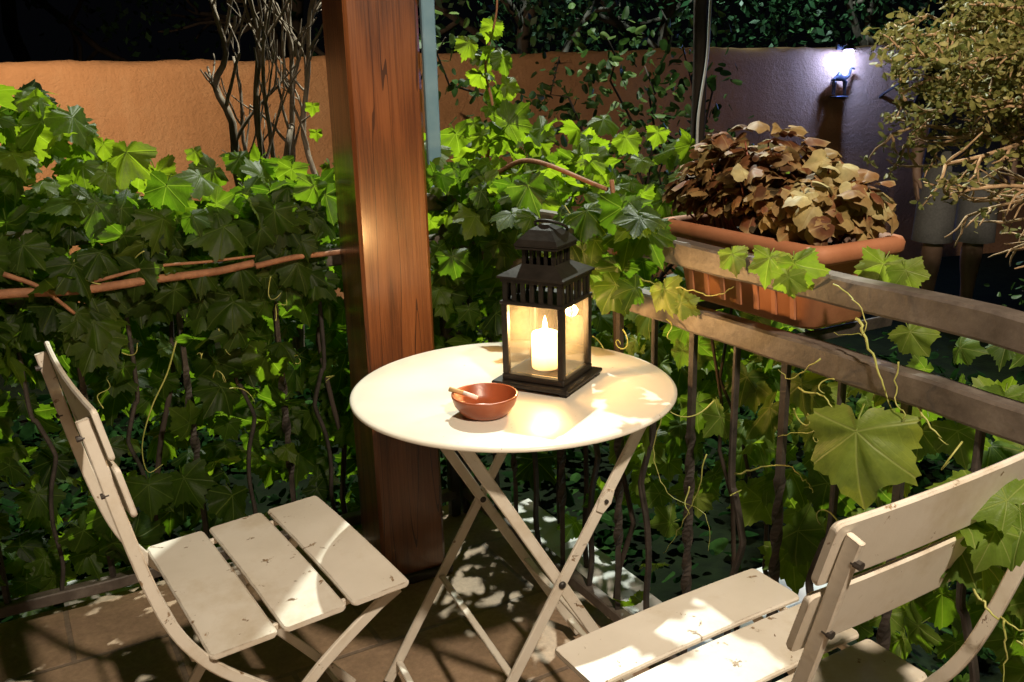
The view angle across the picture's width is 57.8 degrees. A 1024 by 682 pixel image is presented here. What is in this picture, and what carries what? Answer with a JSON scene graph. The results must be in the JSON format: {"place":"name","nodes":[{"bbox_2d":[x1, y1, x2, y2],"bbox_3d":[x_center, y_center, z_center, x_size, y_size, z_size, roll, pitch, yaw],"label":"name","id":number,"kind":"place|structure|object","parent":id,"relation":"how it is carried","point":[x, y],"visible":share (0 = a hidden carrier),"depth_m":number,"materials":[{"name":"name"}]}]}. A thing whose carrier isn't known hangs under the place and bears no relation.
{"place":"outdoors","nodes":[
{"label":"outdoors","id":0,"kind":"place"},
{"bbox_2d":[0,505,662,681],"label":"terrace floor","id":1,"kind":"structure","parent":0,"point":[122,636],"depth_m":2.19,"materials":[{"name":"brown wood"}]},
{"bbox_2d":[34,341,408,681],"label":"folding chair","id":2,"kind":"object","parent":1,"relation":"on","point":[222,610],"visible":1,"depth_m":1.54,"materials":[{"name":"beige paint"}]},
{"bbox_2d":[0,193,460,618],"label":"iron railing","id":3,"kind":"object","parent":1,"relation":"on","point":[113,580],"visible":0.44,"depth_m":2.31,"materials":[{"name":"brown paint"}]},
{"bbox_2d":[321,0,452,583],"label":"wooden post","id":4,"kind":"object","parent":1,"relation":"on","point":[372,56],"visible":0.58,"depth_m":2.18,"materials":[{"name":"brown wood"}]},
{"bbox_2d":[419,0,441,187],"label":"metal strip","id":5,"kind":"object","parent":4,"relation":"attached to","point":[430,72],"visible":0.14,"depth_m":2.26,"materials":[{"name":"metal"}]},
{"bbox_2d":[350,342,676,681],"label":"bistro table","id":6,"kind":"object","parent":1,"relation":"on","point":[408,399],"visible":0.79,"depth_m":1.64,"materials":[{"name":"beige metal"}]},
{"bbox_2d":[451,383,517,420],"bbox_3d":[-0.046,0.106,1.578,0.113,0.036,0.113,-1,16,0],"label":"ashtray bowl","id":7,"kind":"object","parent":6,"relation":"on","point":[493,401],"visible":0.96,"depth_m":1.58,"materials":[{"name":"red ceramic"}]},
{"bbox_2d":[448,387,477,399],"bbox_3d":[-0.083,0.089,1.575,0.052,0.019,0.008,4,17,18],"label":"cigarette","id":8,"kind":"object","parent":7,"relation":"on","point":[461,392],"visible":1,"depth_m":1.57,"materials":[{"name":"white paper"}]},
{"bbox_2d":[492,219,601,397],"bbox_3d":[0.064,-0.072,1.699,0.156,0.306,0.156,7,18,28],"label":"lantern","id":9,"kind":"object","parent":6,"relation":"on","point":[574,371],"visible":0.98,"depth_m":1.67,"materials":[{"name":"black metal"}]},
{"bbox_2d":[531,316,557,370],"bbox_3d":[0.061,0.001,1.720,0.051,0.100,0.051,-1,16,0],"label":"candle","id":10,"kind":"object","parent":9,"relation":"in","point":[544,347],"visible":0.95,"depth_m":1.71,"materials":[{"name":"beige wax"}]},
{"bbox_2d":[449,196,1023,681],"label":"iron railing","id":11,"kind":"object","parent":1,"relation":"on","point":[983,412],"visible":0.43,"depth_m":1.54,"materials":[{"name":"brown paint"}]},
{"bbox_2d":[667,214,905,328],"bbox_3d":[0.481,-0.138,1.718,0.218,0.152,0.426,-10,18,-28],"label":"planter box","id":12,"kind":"object","parent":11,"relation":"hanging from","point":[846,255],"visible":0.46,"depth_m":1.61,"materials":[{"name":"orange ceramic"}]},
{"bbox_2d":[662,121,898,245],"bbox_3d":[0.476,-0.285,1.674,0.238,0.216,0.444,-10,18,-27],"label":"begonia plant","id":13,"kind":"object","parent":12,"relation":"in","point":[755,190],"visible":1,"depth_m":1.61,"materials":[{"name":"brown plant"}]},
{"bbox_2d":[555,451,1023,681],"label":"folding chair","id":14,"kind":"object","parent":1,"relation":"on","point":[796,642],"visible":0.93,"depth_m":1.27,"materials":[{"name":"beige paint"}]},
{"bbox_2d":[0,0,1013,62],"label":"sky","id":15,"kind":"structure","parent":0,"point":[33,22],"materials":[{"name":"black"}]},
{"bbox_2d":[0,250,1023,681],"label":"garden ground","id":16,"kind":"structure","parent":0,"point":[998,274],"depth_m":3.41,"materials":[{"name":"black plant"}]},
{"bbox_2d":[64,566,140,605],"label":"stone slab","id":17,"kind":"structure","parent":16,"relation":"on","point":[89,578],"depth_m":2.51,"materials":[{"name":"stone"}]},
{"bbox_2d":[130,0,324,60],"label":"garden tree","id":18,"kind":"object","parent":16,"relation":"on","point":[297,12],"visible":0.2,"depth_m":9.45,"materials":[{"name":"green plant"}]},
{"bbox_2d":[0,79,456,619],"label":"grapevine","id":19,"kind":"object","parent":16,"relation":"on","point":[164,237],"visible":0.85,"depth_m":2.23,"materials":[{"name":"green plant"}]},
{"bbox_2d":[200,0,322,400],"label":"bare shrub","id":20,"kind":"object","parent":16,"relation":"on","point":[290,141],"visible":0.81,"depth_m":3.90,"materials":[{"name":"brown plant"}]},
{"bbox_2d":[0,42,1023,303],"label":"garden wall","id":21,"kind":"structure","parent":16,"relation":"on","point":[170,108],"depth_m":6.19,"materials":[{"name":"paint"}]},
{"bbox_2d":[829,67,854,97],"bbox_3d":[2.322,-1.821,6.528,0.185,0.203,0.090,-5,16,-12],"label":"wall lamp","id":22,"kind":"object","parent":21,"relation":"attached to","point":[839,76],"visible":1,"depth_m":6.51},
{"bbox_2d":[836,42,855,55],"bbox_3d":[2.325,-2.027,6.437,0.106,0.095,0.153,-5,16,-12],"label":"wall lamp","id":23,"kind":"object","parent":21,"relation":"attached to","point":[847,47],"visible":1,"depth_m":6.41,"materials":[{"name":"white metal"}]},
{"bbox_2d":[0,269,1023,681],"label":"ground cover","id":24,"kind":"object","parent":16,"relation":"on","point":[28,433],"visible":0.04,"depth_m":3.21,"materials":[{"name":"green plant"}]},
{"bbox_2d":[417,0,671,63],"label":"garden tree","id":25,"kind":"object","parent":16,"relation":"on","point":[524,14],"visible":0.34,"depth_m":7.05,"materials":[{"name":"green plant"}]},
{"bbox_2d":[419,1,754,324],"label":"climbing shrub","id":26,"kind":"object","parent":16,"relation":"on","point":[613,61],"visible":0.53,"depth_m":4.92,"materials":[{"name":"green plant"}]},
{"bbox_2d":[511,498,712,652],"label":"kerb","id":27,"kind":"structure","parent":16,"relation":"on","point":[603,580],"depth_m":2.49,"materials":[{"name":"stone"}]},
{"bbox_2d":[424,0,811,606],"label":"grapevine","id":28,"kind":"object","parent":16,"relation":"on","point":[624,217],"visible":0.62,"depth_m":2.27,"materials":[{"name":"green plant"}]},
{"bbox_2d":[466,0,907,97],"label":"garden tree","id":29,"kind":"object","parent":16,"relation":"on","point":[669,8],"visible":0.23,"depth_m":7.78,"materials":[{"name":"green plant"}]},
{"bbox_2d":[690,0,706,212],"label":"pole","id":30,"kind":"object","parent":16,"relation":"on","point":[699,31],"visible":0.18,"depth_m":4.10,"materials":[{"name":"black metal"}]},
{"bbox_2d":[696,0,711,143],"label":"cable","id":31,"kind":"object","parent":30,"relation":"hanging from","point":[705,71],"visible":0.93,"depth_m":4.04,"materials":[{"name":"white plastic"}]},
{"bbox_2d":[711,567,827,639],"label":"stone slab","id":32,"kind":"structure","parent":16,"relation":"on","point":[802,593],"depth_m":2.36,"materials":[{"name":"stone"}]},
{"bbox_2d":[594,245,1023,681],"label":"grapevine","id":33,"kind":"object","parent":16,"relation":"on","point":[873,452],"visible":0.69,"depth_m":1.53,"materials":[{"name":"green plant"}]},
{"bbox_2d":[688,0,1023,47],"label":"garden tree","id":34,"kind":"object","parent":16,"relation":"on","point":[871,9],"visible":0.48,"depth_m":8.01,"materials":[{"name":"green plant"}]},
{"bbox_2d":[860,0,1023,268],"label":"olive shrub","id":35,"kind":"object","parent":16,"relation":"on","point":[989,56],"visible":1,"depth_m":2.05,"materials":[{"name":"green plant"}]},
{"bbox_2d":[984,261,1023,306],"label":"bush","id":36,"kind":"object","parent":16,"relation":"on","point":[1013,296],"visible":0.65,"depth_m":3.84,"materials":[{"name":"green plant"}]}
]}

